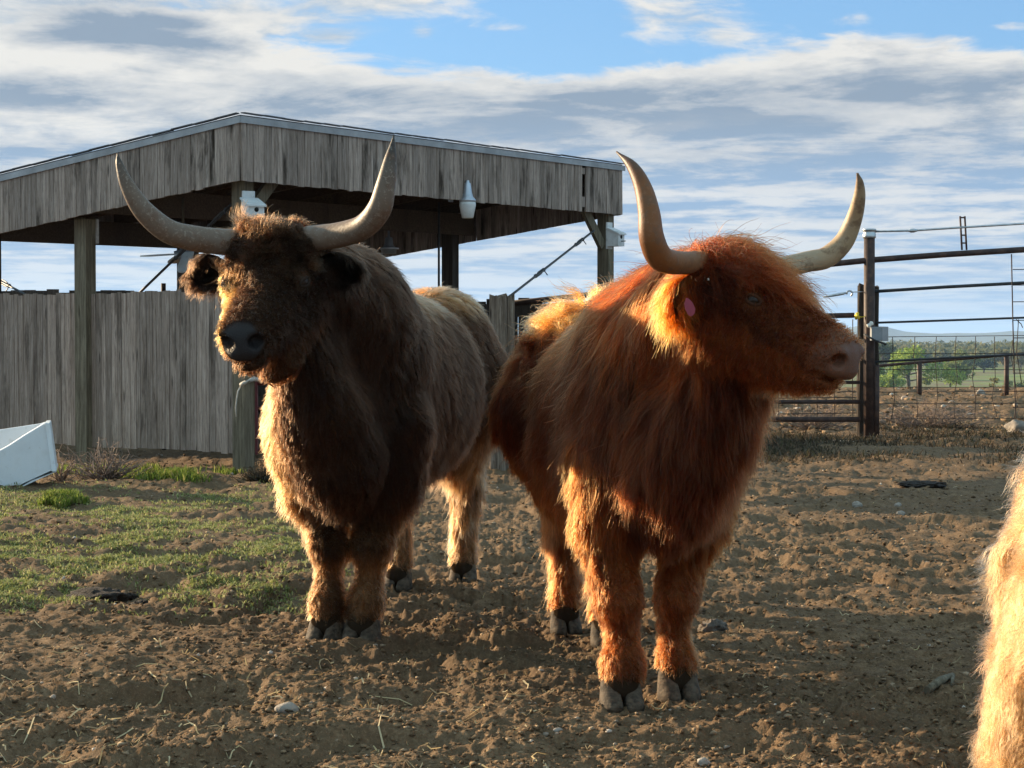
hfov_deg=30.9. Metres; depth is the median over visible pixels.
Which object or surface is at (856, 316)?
yellow twine
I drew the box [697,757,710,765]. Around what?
white stone
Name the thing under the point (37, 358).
board fence
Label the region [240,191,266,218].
birdhouse
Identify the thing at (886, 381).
valley tree
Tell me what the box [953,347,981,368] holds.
valley tree
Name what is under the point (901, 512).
white stone
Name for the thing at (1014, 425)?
field stone
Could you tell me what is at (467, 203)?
yard light
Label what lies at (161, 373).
board fence
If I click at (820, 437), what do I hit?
dead grass
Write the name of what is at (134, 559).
turf grass
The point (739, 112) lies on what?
sky
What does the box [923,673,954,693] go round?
stick
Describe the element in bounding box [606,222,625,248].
birdhouse
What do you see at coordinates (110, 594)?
cow pat
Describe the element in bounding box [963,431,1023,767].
blond calf
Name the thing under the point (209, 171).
pole shed
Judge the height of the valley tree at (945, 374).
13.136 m
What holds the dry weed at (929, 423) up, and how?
on the ground at (118, 690)
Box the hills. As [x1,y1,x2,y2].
[849,326,1023,344]
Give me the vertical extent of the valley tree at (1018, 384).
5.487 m
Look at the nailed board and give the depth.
15.36 m
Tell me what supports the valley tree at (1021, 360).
on the ground at (118, 690)
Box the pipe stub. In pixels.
[161,283,166,449]
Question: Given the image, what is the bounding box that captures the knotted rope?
[235,376,261,416]
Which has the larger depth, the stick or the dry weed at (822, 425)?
the dry weed at (822, 425)
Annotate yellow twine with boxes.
[854,312,865,319]
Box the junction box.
[864,327,887,344]
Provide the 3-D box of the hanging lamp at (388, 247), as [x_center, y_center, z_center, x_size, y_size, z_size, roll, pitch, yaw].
[-1.235,-1.487,18.569,0.200,0.360,0.200,0,1,0]
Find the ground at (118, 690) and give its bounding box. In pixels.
[0,362,1023,767]
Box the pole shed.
[0,112,624,474]
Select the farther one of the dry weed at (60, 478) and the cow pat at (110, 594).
the dry weed at (60, 478)
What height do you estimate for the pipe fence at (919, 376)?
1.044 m
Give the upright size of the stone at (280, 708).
0.041 m
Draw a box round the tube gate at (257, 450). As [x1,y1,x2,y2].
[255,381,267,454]
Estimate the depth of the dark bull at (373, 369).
6.26 m
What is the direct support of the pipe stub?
on the ground at (118, 690)
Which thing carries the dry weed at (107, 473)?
on the ground at (118, 690)
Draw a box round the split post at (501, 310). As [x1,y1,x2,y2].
[489,293,514,470]
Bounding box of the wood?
[879,339,1023,368]
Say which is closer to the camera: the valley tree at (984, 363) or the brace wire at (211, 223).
the brace wire at (211, 223)
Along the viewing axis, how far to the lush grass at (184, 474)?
13.89 m
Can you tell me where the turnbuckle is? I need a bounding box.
[823,290,863,297]
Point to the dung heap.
(919, 484)
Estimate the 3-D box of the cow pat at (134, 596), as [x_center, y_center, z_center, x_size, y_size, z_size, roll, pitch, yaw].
[-1.607,0.902,7.809,0.066,0.049,0.071,-1,2,-32]
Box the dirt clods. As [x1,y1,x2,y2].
[0,386,1023,767]
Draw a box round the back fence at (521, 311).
[1,289,551,427]
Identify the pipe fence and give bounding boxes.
[515,216,1023,438]
[879,352,1023,395]
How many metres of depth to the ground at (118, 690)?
6.58 m
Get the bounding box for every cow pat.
[66,587,131,602]
[127,592,138,599]
[130,600,147,604]
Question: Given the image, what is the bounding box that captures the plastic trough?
[0,420,57,485]
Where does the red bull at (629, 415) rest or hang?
on the ground at (118, 690)
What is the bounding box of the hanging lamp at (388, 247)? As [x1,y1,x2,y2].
[379,231,398,253]
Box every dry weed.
[49,443,84,481]
[61,437,152,480]
[229,460,273,482]
[768,398,856,429]
[851,389,1018,429]
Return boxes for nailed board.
[96,219,98,243]
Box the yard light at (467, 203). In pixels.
[448,180,475,218]
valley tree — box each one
[879,342,897,370]
[880,345,966,386]
[880,370,906,387]
[922,360,974,386]
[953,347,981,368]
[969,357,998,372]
[989,377,999,386]
[992,348,1012,364]
[1009,380,1023,386]
[1015,349,1023,370]
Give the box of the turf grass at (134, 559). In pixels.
[0,478,420,622]
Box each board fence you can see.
[0,293,74,445]
[91,289,232,453]
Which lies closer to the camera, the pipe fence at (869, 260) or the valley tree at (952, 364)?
the pipe fence at (869, 260)
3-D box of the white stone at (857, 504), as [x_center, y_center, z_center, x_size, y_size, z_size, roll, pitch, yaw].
[2.175,0.765,11.669,0.065,0.054,0.053,0,1,0]
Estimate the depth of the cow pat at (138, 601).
7.42 m
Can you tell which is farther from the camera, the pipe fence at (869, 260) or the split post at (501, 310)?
the pipe fence at (869, 260)
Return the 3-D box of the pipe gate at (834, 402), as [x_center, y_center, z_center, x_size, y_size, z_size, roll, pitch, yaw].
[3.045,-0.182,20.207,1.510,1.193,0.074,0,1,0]
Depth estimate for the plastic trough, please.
12.92 m
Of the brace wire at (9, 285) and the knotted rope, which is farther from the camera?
the brace wire at (9, 285)
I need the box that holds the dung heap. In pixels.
[897,480,945,487]
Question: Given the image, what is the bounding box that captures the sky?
[0,0,1023,333]
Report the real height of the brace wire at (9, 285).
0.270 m
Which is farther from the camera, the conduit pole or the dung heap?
the conduit pole
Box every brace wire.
[1,279,25,293]
[139,203,231,291]
[509,230,594,296]
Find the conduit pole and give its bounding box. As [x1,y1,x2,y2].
[438,202,439,286]
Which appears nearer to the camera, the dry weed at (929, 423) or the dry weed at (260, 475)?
the dry weed at (260, 475)
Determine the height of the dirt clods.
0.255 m
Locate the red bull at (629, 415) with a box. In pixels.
[479,151,865,712]
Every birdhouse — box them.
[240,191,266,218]
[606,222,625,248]
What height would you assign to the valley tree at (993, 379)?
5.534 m
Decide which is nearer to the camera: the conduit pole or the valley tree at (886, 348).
the conduit pole
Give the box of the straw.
[0,486,1002,767]
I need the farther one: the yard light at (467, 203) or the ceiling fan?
the yard light at (467, 203)
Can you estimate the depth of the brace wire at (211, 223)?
15.01 m
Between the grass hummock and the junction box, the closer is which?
the grass hummock
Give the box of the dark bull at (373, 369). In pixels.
[116,135,509,641]
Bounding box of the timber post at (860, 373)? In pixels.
[856,283,879,437]
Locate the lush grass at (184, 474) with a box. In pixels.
[50,461,247,483]
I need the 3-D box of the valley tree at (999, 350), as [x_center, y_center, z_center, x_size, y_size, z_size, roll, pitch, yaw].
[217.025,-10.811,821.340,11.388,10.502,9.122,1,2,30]
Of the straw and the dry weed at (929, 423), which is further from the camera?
the dry weed at (929, 423)
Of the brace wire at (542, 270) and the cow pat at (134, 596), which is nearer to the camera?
the cow pat at (134, 596)
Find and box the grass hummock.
[36,487,90,508]
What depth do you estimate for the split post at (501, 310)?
15.05 m
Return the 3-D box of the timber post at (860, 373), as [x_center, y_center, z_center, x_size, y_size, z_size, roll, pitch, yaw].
[3.916,-0.226,20.281,0.237,1.764,0.310,0,1,0]
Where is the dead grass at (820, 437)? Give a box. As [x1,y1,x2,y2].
[756,415,1023,467]
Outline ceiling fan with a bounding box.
[140,198,193,272]
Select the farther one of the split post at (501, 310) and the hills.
the hills
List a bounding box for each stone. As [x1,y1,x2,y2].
[274,702,298,713]
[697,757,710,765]
[852,501,862,506]
[896,510,904,514]
[1004,419,1023,432]
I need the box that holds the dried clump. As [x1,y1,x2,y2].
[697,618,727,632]
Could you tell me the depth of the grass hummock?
11.66 m
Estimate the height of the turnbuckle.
0.086 m
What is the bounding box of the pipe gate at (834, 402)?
[764,313,860,421]
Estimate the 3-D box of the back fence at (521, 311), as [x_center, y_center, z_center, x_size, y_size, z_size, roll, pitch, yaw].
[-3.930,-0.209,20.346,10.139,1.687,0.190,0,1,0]

